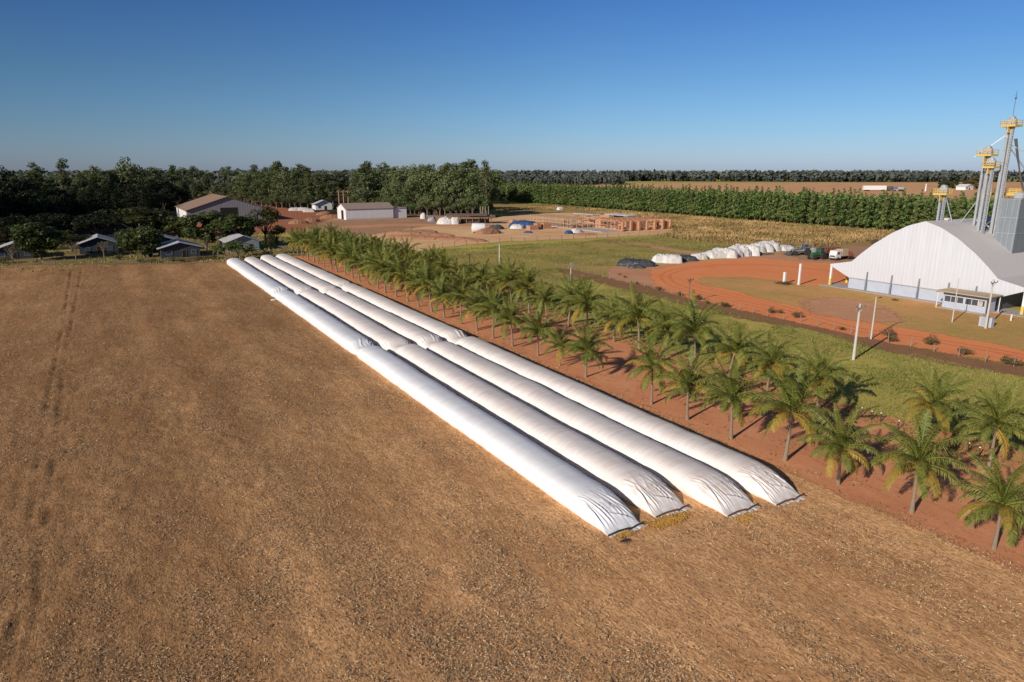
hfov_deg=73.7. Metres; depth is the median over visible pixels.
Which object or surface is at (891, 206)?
plantation tree
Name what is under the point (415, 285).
coconut palm
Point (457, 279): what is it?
coconut palm
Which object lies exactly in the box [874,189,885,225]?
plantation tree
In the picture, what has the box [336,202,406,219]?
white shed
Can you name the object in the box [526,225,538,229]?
brick stack
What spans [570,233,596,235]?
brick rubble
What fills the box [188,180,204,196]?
woodland tree
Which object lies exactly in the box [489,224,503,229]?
rubble pile
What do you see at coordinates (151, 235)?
garden tree
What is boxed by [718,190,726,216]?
plantation tree
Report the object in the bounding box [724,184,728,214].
plantation tree
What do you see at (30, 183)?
woodland tree
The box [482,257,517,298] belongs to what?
coconut palm
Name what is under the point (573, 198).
plantation tree
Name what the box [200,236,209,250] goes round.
bare tree
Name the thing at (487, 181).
woodland tree
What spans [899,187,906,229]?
plantation tree
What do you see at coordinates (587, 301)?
coconut palm
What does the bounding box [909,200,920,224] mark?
plantation tree
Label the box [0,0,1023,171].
sky
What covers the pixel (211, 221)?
garden tree
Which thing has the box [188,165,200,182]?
woodland tree
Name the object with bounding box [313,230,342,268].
coconut palm
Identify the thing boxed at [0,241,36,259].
farm house
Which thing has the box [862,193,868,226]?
plantation tree
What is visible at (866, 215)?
plantation tree
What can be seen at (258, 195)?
woodland tree
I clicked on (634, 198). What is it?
plantation tree
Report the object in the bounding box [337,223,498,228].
trail
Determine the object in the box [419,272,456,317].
coconut palm
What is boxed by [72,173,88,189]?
woodland tree
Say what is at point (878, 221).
plantation tree
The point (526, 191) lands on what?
plantation tree
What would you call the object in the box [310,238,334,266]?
coconut palm
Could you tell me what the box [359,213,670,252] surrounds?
building site dirt
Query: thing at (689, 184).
plantation tree
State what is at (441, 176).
woodland tree
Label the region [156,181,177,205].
woodland tree
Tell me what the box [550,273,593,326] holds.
coconut palm
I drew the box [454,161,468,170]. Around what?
woodland tree
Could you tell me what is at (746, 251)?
tarp heap
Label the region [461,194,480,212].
woodland tree
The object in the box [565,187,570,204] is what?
plantation tree
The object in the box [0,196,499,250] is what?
forest floor
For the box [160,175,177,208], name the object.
woodland tree
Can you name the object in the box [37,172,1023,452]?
ground
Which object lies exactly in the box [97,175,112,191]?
woodland tree
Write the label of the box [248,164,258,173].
woodland tree
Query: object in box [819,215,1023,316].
grain warehouse
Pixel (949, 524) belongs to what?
tyre track
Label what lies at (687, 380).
coconut palm
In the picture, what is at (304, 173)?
woodland tree
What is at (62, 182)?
woodland tree
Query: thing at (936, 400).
coconut palm
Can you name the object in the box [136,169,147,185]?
woodland tree
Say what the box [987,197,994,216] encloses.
plantation tree
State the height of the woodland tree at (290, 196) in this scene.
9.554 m
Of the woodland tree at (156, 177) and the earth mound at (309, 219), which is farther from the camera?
the woodland tree at (156, 177)
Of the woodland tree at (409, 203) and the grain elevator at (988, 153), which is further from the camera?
the woodland tree at (409, 203)
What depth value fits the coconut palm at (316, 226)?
214.04 m
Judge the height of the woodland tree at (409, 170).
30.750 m
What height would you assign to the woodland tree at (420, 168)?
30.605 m
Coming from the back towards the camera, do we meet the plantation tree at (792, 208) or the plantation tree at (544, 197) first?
the plantation tree at (544, 197)
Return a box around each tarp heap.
[288,207,297,210]
[303,208,315,211]
[420,213,425,218]
[427,216,435,221]
[437,216,451,223]
[451,217,459,223]
[508,220,535,227]
[510,224,523,228]
[616,258,655,266]
[628,264,644,268]
[651,253,681,262]
[680,254,697,260]
[691,253,707,259]
[705,250,726,258]
[711,247,737,257]
[728,245,751,256]
[734,249,743,256]
[736,244,759,255]
[752,242,773,251]
[757,245,765,252]
[758,240,781,250]
[782,245,793,250]
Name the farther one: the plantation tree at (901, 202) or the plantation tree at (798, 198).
the plantation tree at (798, 198)
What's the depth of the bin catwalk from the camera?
136.81 m
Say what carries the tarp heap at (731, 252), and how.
on the yard at (628, 273)
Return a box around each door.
[12,252,17,258]
[182,250,186,256]
[220,207,237,216]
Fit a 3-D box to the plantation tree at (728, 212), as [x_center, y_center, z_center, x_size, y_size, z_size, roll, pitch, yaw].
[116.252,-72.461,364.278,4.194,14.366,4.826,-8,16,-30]
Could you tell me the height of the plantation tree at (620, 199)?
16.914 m
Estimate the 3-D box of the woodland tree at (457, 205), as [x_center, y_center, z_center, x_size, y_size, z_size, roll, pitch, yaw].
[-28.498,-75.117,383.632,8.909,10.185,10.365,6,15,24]
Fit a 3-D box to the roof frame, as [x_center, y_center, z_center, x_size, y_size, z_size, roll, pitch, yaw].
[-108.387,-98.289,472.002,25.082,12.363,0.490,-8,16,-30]
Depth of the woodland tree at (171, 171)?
588.59 m
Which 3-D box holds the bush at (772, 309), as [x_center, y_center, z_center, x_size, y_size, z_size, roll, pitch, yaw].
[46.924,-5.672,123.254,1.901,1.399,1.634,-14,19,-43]
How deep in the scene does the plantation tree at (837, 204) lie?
314.47 m
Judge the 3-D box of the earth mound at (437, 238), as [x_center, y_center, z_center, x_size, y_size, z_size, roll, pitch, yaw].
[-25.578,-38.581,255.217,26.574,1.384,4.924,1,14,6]
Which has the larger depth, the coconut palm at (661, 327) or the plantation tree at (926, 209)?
the plantation tree at (926, 209)
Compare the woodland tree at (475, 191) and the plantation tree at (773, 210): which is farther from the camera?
the woodland tree at (475, 191)
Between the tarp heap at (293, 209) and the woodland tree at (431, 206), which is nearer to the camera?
the woodland tree at (431, 206)
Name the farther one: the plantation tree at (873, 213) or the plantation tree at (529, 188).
the plantation tree at (529, 188)
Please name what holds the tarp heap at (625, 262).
on the yard at (628, 273)
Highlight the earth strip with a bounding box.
[564,269,1023,376]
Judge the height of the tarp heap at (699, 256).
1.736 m
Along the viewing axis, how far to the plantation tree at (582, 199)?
476.10 m
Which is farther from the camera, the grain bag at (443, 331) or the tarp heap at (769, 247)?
the tarp heap at (769, 247)
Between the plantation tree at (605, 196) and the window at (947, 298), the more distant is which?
the plantation tree at (605, 196)
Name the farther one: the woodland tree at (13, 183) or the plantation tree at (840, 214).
the plantation tree at (840, 214)
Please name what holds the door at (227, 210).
in the brown roof shed at (223, 205)
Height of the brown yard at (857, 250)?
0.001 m
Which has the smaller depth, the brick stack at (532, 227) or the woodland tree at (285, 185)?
the brick stack at (532, 227)
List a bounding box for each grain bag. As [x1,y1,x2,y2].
[227,258,288,297]
[244,257,312,295]
[260,255,336,293]
[274,290,373,354]
[276,254,350,288]
[300,290,410,354]
[325,288,441,348]
[340,283,467,342]
[356,346,646,537]
[393,344,690,518]
[426,341,759,517]
[453,336,806,506]
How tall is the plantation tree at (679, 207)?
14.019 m
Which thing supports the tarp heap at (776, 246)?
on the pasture
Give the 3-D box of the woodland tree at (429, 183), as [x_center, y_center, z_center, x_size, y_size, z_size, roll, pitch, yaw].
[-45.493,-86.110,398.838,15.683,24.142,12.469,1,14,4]
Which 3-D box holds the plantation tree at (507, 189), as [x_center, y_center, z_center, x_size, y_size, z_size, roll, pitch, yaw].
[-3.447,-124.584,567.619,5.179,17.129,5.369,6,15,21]
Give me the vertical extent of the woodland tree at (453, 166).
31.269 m
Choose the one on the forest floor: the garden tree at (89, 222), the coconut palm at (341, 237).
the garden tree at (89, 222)
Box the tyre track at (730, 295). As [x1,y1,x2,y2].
[636,274,794,312]
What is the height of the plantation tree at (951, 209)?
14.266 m
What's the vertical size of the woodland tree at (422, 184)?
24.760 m
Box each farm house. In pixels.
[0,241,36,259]
[76,234,118,253]
[141,233,181,251]
[156,238,201,258]
[219,233,260,251]
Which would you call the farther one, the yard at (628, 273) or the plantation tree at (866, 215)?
the plantation tree at (866, 215)
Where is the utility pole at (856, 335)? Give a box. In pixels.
[852,304,865,359]
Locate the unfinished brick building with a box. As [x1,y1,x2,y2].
[530,213,671,231]
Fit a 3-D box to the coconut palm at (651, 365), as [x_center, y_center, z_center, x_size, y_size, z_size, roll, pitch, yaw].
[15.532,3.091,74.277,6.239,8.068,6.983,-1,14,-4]
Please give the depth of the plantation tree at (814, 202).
325.47 m
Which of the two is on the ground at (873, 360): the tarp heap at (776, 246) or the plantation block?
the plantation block
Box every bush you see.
[0,255,13,263]
[114,254,124,258]
[175,257,192,261]
[187,256,206,259]
[206,255,216,258]
[720,301,729,306]
[766,307,777,312]
[774,281,792,284]
[791,311,803,317]
[879,326,894,335]
[886,336,898,341]
[922,333,938,344]
[957,346,974,354]
[1000,354,1015,363]
[1007,358,1023,365]
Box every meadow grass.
[491,200,898,232]
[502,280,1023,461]
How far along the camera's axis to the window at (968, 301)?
123.95 m
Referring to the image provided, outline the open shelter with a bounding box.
[446,213,495,223]
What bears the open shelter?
on the brown yard at (412, 219)
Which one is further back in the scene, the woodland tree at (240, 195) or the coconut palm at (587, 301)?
the woodland tree at (240, 195)
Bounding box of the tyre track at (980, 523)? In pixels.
[515,315,1023,542]
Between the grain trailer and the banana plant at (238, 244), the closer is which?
the banana plant at (238, 244)
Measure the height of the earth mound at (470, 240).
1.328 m
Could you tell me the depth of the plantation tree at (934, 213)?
274.36 m
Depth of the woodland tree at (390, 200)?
415.03 m
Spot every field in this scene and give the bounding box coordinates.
[0,257,1023,681]
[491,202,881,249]
[540,182,1023,224]
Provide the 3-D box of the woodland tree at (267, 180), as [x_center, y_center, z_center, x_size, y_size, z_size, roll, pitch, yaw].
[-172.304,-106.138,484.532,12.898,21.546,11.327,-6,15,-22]
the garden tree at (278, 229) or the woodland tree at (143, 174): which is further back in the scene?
the woodland tree at (143, 174)
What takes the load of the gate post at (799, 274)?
on the grass island
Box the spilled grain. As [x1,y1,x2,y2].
[611,509,754,537]
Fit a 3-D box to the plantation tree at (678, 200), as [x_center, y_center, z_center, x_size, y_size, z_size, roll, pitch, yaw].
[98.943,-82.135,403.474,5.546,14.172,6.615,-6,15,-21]
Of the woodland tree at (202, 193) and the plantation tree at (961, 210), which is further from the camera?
the woodland tree at (202, 193)
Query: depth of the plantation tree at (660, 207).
409.83 m
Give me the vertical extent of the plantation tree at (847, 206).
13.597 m
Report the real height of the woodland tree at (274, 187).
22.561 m
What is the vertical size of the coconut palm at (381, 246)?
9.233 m
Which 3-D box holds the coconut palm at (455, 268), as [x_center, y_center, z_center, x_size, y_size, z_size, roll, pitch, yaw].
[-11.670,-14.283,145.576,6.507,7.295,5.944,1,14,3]
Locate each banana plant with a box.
[209,244,223,258]
[214,243,233,260]
[220,241,234,256]
[222,244,241,257]
[229,242,245,258]
[233,239,248,255]
[238,246,256,257]
[243,247,260,256]
[259,250,272,255]
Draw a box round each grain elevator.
[932,185,954,220]
[961,146,998,226]
[974,93,1023,235]
[977,158,1000,233]
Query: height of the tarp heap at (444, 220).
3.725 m
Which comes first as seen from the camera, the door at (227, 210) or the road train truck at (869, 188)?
the door at (227, 210)
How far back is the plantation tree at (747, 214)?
354.20 m
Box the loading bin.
[995,192,1023,253]
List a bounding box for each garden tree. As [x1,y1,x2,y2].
[0,213,41,234]
[9,222,66,259]
[30,213,75,229]
[60,229,91,251]
[70,212,122,233]
[93,207,174,228]
[112,214,130,231]
[113,228,144,253]
[118,225,165,256]
[147,218,166,233]
[159,215,183,237]
[178,210,225,247]
[214,213,257,237]
[248,206,280,239]
[260,234,278,254]
[265,225,285,243]
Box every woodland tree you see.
[0,165,26,195]
[0,179,12,231]
[0,185,21,237]
[0,187,8,217]
[4,198,21,236]
[17,177,34,191]
[17,191,48,217]
[20,172,46,189]
[22,189,58,215]
[23,176,40,190]
[25,171,44,185]
[26,162,46,186]
[32,201,60,220]
[37,187,60,202]
[40,178,53,189]
[42,190,64,204]
[47,183,67,226]
[49,195,70,230]
[54,158,71,184]
[54,175,72,199]
[58,174,77,191]
[58,190,79,222]
[58,194,74,229]
[69,187,82,219]
[69,195,90,227]
[71,179,85,197]
[72,165,107,189]
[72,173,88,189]
[79,193,94,217]
[85,174,99,197]
[85,187,100,216]
[87,180,107,213]
[91,195,114,221]
[96,188,112,214]
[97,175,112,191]
[97,180,122,209]
[105,169,123,206]
[109,156,147,193]
[109,193,122,214]
[115,197,123,215]
[119,186,141,215]
[124,197,135,212]
[130,184,150,199]
[135,183,151,209]
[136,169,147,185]
[140,168,154,186]
[140,183,161,210]
[146,166,161,187]
[146,179,163,208]
[150,189,163,207]
[151,168,167,203]
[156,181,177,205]
[156,186,175,213]
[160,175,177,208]
[165,165,181,189]
[165,192,174,210]
[171,188,190,204]
[174,169,183,187]
[179,167,189,183]
[179,181,194,203]
[185,169,193,184]
[186,176,196,195]
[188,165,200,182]
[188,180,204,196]
[189,184,199,198]
[189,185,196,199]
[196,181,204,196]
[198,170,207,191]
[199,179,208,195]
[204,173,209,191]
[210,181,218,193]
[218,182,227,195]
[221,166,230,178]
[225,178,231,194]
[233,172,255,192]
[234,190,244,200]
[238,182,257,203]
[238,189,254,202]
[243,174,251,202]
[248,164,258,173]
[248,172,259,184]
[250,169,265,175]
[252,181,263,204]
[252,190,268,205]
[256,174,265,186]
[259,176,275,205]
[259,177,270,206]
[261,167,271,178]
[261,197,268,205]
[265,166,275,177]
[267,162,280,180]
[268,172,283,206]
[268,192,280,207]
[269,161,285,205]
[270,176,291,207]
[273,171,297,207]
[273,194,286,207]
[281,195,293,207]
[286,195,298,206]
[288,171,302,206]
[292,194,302,206]
[294,164,304,184]
[294,184,303,206]
[299,183,306,206]
[300,193,314,207]
[301,166,312,190]
[304,182,312,207]
[305,178,314,193]
[309,171,331,184]
[309,173,325,195]
[312,193,324,201]
[314,183,336,197]
[319,195,329,201]
[325,185,341,207]
[327,180,342,203]
[331,172,340,188]
[335,171,346,195]
[341,176,350,193]
[345,175,361,202]
[348,193,360,202]
[356,164,371,177]
[357,161,374,202]
[366,179,383,196]
[369,195,381,202]
[370,172,384,199]
[376,163,383,174]
[376,172,390,183]
[379,182,397,198]
[380,161,390,183]
[380,182,393,205]
[385,167,398,182]
[385,195,396,205]
[388,166,397,181]
[390,169,405,205]
[391,174,409,202]
[396,195,413,206]
[399,164,417,177]
[400,172,432,212]
[404,176,430,213]
[404,201,412,213]
[405,184,416,210]
[406,169,418,179]
[408,203,418,214]
[415,184,434,213]
[415,203,425,214]
[417,164,426,173]
[417,194,434,214]
[423,163,435,171]
[423,173,437,214]
[426,167,449,177]
[426,171,443,214]
[428,168,451,214]
[428,201,441,214]
[431,195,448,215]
[432,177,459,212]
[435,195,455,215]
[439,169,467,212]
[443,162,451,172]
[445,204,454,212]
[446,166,482,212]
[448,179,465,212]
[451,162,459,173]
[452,198,465,212]
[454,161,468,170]
[456,181,471,198]
[459,162,478,172]
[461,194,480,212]
[462,178,478,212]
[462,205,473,216]
[463,159,477,172]
[465,177,500,197]
[470,167,492,182]
[470,195,491,212]
[478,167,503,186]
[478,184,500,201]
[479,160,493,212]
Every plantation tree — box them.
[502,185,506,200]
[505,182,510,199]
[509,186,513,200]
[512,185,517,200]
[515,183,520,200]
[518,182,522,200]
[521,181,525,202]
[525,181,528,200]
[526,181,532,201]
[530,185,533,200]
[532,182,535,201]
[534,184,539,201]
[538,187,541,202]
[540,182,545,202]
[542,185,547,203]
[546,185,550,203]
[549,188,555,203]
[552,189,556,203]
[555,185,561,204]
[559,183,563,203]
[561,185,566,204]
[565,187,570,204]
[567,185,573,204]
[572,184,577,206]
[574,188,579,205]
[577,183,582,205]
[580,186,585,205]
[583,183,591,205]
[587,189,593,206]
[591,184,596,206]
[595,186,600,205]
[599,186,604,208]
[602,184,607,208]
[606,184,612,207]
[609,183,615,207]
[613,183,619,209]
[618,184,622,209]
[625,183,631,210]
[630,183,636,210]
[634,189,640,211]
[638,189,645,211]
[644,183,650,211]
[648,183,654,211]
[652,190,659,211]
[656,189,664,212]
[662,185,668,212]
[666,185,674,210]
[667,189,673,212]
[670,189,678,213]
[676,190,681,213]
[676,191,683,212]
[681,185,688,214]
[684,183,690,210]
[685,191,694,215]
[691,189,699,215]
[692,185,697,214]
[697,192,703,214]
[701,191,705,215]
[701,192,709,215]
[704,185,712,209]
[707,188,716,214]
[713,185,721,216]
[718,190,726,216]
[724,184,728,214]
[724,190,730,215]
[725,191,732,216]
[728,187,734,214]
[730,186,739,218]
[734,193,742,218]
[736,190,747,217]
[740,192,748,218]
[741,196,751,217]
[746,189,753,219]
[750,186,759,219]
[755,188,765,219]
[761,192,767,220]
[763,191,771,220]
[767,191,773,220]
[769,191,778,221]
[772,185,781,221]
[776,187,785,221]
[781,192,791,222]
[787,197,795,221]
[789,198,800,221]
[793,192,804,222]
[795,187,807,223]
[798,188,809,222]
[805,189,810,222]
[806,187,815,222]
[808,191,817,221]
[813,190,824,224]
[819,197,828,224]
[825,195,837,225]
[826,192,832,224]
[828,188,836,216]
[832,190,840,223]
[836,188,846,224]
[841,197,849,225]
[844,187,852,225]
[845,189,857,226]
[845,196,856,226]
[852,193,864,227]
[855,188,862,225]
[855,196,865,225]
[860,199,871,226]
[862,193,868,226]
[864,194,874,225]
[869,199,877,226]
[873,193,881,226]
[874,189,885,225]
[878,189,889,229]
[884,192,894,229]
[887,191,895,227]
[888,197,901,229]
[893,197,903,229]
[898,194,911,227]
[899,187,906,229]
[903,193,914,225]
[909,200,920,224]
[915,190,924,222]
[915,201,922,223]
[918,200,931,222]
[921,189,934,221]
[930,201,937,220]
[943,202,949,219]
[947,199,955,218]
[950,196,957,218]
[952,190,965,218]
[964,199,973,218]
[965,192,977,217]
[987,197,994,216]
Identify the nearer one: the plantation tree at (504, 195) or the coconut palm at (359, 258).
the coconut palm at (359, 258)
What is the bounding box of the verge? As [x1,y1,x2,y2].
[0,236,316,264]
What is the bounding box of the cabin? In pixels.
[310,200,332,209]
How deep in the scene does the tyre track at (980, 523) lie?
57.30 m
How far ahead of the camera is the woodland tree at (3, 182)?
276.74 m
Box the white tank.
[471,222,485,232]
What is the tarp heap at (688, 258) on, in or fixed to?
on the pasture
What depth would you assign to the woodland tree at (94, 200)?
311.05 m
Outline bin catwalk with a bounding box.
[986,188,1022,219]
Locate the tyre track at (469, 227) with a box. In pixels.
[355,227,614,234]
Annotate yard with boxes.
[170,204,334,236]
[291,215,492,236]
[604,251,841,297]
[781,243,873,261]
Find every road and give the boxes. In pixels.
[647,258,1023,363]
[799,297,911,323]
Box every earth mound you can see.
[288,219,308,223]
[304,217,320,221]
[316,211,331,214]
[319,214,337,218]
[385,234,428,237]
[388,230,420,233]
[405,230,431,232]
[410,236,471,239]
[418,232,454,235]
[455,238,486,241]
[475,227,500,234]
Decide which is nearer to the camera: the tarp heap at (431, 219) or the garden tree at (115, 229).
the garden tree at (115, 229)
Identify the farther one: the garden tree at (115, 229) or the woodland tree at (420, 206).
the woodland tree at (420, 206)
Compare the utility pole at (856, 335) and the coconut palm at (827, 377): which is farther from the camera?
the utility pole at (856, 335)
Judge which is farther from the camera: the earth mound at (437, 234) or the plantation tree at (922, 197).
the plantation tree at (922, 197)
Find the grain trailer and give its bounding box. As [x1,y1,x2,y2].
[822,246,840,254]
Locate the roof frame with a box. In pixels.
[337,190,361,203]
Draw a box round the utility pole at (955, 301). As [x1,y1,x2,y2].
[951,279,958,321]
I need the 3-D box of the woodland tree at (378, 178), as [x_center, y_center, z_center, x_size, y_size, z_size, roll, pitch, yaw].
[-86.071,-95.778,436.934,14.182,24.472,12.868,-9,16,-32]
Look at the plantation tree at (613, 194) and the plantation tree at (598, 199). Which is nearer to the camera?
the plantation tree at (613, 194)
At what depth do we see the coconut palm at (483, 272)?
135.20 m
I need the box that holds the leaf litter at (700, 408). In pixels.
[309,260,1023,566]
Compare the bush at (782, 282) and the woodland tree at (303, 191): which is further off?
the woodland tree at (303, 191)
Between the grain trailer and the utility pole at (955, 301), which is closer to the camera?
the utility pole at (955, 301)
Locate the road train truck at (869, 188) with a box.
[862,186,903,190]
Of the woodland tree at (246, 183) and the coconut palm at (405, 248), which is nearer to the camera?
the coconut palm at (405, 248)
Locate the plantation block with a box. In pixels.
[500,183,1009,218]
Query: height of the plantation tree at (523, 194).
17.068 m
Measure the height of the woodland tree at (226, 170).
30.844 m
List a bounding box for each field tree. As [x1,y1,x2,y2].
[937,180,950,187]
[946,181,959,188]
[961,180,978,187]
[968,177,983,188]
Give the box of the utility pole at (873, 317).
[870,297,881,338]
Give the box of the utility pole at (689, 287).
[687,277,693,300]
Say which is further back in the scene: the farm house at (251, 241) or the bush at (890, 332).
the farm house at (251, 241)
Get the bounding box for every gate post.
[783,272,786,283]
[797,264,801,284]
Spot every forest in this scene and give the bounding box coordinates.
[0,168,1023,181]
[0,169,625,195]
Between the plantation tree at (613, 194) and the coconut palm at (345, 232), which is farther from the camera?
the plantation tree at (613, 194)
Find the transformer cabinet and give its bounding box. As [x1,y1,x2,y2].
[978,315,995,327]
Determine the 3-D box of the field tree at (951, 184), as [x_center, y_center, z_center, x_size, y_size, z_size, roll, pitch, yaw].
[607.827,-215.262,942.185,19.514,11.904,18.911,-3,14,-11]
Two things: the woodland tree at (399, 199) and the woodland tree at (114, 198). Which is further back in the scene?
the woodland tree at (399, 199)
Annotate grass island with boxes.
[697,277,1023,350]
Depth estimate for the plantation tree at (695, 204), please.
385.46 m
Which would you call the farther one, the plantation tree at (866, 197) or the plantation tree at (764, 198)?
the plantation tree at (764, 198)
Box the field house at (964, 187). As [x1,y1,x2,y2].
[955,184,974,189]
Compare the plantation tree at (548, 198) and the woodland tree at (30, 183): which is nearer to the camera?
the woodland tree at (30, 183)
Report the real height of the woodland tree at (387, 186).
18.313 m
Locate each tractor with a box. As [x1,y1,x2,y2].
[785,243,815,255]
[807,247,826,259]
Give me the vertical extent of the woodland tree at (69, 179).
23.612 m
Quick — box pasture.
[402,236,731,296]
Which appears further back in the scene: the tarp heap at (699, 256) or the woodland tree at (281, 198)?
the woodland tree at (281, 198)
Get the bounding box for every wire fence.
[17,259,205,264]
[442,230,707,247]
[556,251,695,267]
[570,264,1021,366]
[779,234,884,245]
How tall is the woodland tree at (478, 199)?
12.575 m
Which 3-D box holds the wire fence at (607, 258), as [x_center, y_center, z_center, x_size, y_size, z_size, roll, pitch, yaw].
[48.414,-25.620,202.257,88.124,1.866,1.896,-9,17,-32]
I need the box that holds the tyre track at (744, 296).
[639,273,810,314]
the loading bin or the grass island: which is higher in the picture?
the loading bin
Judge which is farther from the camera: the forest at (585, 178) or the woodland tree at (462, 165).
the forest at (585, 178)
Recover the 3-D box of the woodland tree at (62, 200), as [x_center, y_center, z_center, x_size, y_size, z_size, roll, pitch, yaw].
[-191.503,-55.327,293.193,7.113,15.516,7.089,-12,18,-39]
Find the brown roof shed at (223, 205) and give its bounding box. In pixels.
[175,194,264,222]
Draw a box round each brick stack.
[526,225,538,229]
[541,222,551,228]
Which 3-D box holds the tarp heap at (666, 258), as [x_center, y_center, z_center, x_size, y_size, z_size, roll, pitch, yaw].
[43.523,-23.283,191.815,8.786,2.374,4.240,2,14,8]
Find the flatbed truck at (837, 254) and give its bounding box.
[829,248,853,260]
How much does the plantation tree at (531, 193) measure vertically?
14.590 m
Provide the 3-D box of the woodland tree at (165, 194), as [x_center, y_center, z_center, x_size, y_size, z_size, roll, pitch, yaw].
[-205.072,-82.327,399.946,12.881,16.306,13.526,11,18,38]
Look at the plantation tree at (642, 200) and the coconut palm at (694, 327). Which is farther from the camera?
the plantation tree at (642, 200)
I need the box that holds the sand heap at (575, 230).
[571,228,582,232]
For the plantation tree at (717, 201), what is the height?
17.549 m
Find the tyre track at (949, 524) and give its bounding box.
[524,326,1023,555]
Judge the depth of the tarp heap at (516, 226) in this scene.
302.69 m
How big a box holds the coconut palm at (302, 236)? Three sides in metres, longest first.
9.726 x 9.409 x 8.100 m
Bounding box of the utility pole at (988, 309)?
[984,279,997,327]
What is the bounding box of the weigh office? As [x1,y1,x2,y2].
[935,288,1003,314]
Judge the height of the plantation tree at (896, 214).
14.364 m
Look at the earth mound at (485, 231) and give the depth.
276.18 m
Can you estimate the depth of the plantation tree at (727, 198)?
370.20 m
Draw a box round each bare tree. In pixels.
[4,245,14,263]
[69,243,78,259]
[96,241,107,258]
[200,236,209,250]
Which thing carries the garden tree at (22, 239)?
on the verge
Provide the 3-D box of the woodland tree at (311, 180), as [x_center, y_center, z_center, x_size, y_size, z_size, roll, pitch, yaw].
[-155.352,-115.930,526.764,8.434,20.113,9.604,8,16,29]
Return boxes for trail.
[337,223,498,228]
[605,238,704,253]
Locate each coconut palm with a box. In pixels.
[282,226,300,252]
[284,227,302,254]
[286,228,307,257]
[292,227,316,259]
[298,226,327,261]
[301,228,324,263]
[309,223,326,236]
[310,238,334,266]
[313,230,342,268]
[315,237,344,271]
[322,222,338,237]
[329,242,354,274]
[331,236,370,277]
[332,227,351,238]
[335,233,345,250]
[336,226,357,241]
[338,232,356,249]
[341,241,371,281]
[343,235,367,266]
[346,235,372,255]
[349,250,372,284]
[353,230,374,243]
[361,240,393,288]
[361,247,396,292]
[364,234,385,247]
[365,239,395,275]
[366,232,392,251]
[374,246,413,296]
[380,254,422,301]
[386,236,405,256]
[389,248,405,267]
[390,233,421,258]
[397,267,430,306]
[399,253,415,273]
[403,260,450,311]
[406,255,425,280]
[407,246,424,265]
[414,258,438,294]
[415,247,434,266]
[417,244,452,277]
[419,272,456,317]
[426,261,449,290]
[428,248,460,279]
[438,275,481,323]
[441,268,473,299]
[443,258,469,279]
[450,268,483,308]
[453,257,484,284]
[454,280,492,330]
[467,258,496,292]
[468,284,516,338]
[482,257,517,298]
[487,258,525,308]
[488,291,531,346]
[502,260,551,314]
[519,300,562,355]
[525,279,559,320]
[540,326,578,365]
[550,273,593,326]
[560,276,608,328]
[562,321,613,376]
[595,292,637,341]
[609,281,668,349]
[626,332,687,404]
[636,297,693,359]
[650,345,722,419]
[663,290,725,369]
[694,350,769,439]
[700,321,763,377]
[737,330,808,393]
[742,356,842,461]
[787,341,855,405]
[796,403,888,484]
[870,409,977,513]
[895,367,974,437]
[950,448,1023,549]
[952,380,1023,468]
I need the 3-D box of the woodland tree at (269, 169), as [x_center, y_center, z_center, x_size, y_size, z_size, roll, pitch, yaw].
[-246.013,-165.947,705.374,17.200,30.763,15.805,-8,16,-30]
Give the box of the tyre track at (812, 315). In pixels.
[668,265,1023,354]
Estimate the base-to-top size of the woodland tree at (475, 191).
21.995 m
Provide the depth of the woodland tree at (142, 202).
363.78 m
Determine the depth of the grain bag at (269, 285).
156.44 m
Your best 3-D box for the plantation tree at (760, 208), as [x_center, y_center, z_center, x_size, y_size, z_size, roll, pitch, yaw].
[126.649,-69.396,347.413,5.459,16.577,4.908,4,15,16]
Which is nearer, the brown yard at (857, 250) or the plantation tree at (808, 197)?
the brown yard at (857, 250)
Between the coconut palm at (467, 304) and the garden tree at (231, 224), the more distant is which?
the garden tree at (231, 224)
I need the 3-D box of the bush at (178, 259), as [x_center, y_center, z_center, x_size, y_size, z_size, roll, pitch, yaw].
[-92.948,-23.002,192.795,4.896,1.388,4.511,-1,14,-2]
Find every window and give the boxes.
[944,295,963,303]
[965,298,984,306]
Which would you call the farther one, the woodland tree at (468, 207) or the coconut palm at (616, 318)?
the woodland tree at (468, 207)
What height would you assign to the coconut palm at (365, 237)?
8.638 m

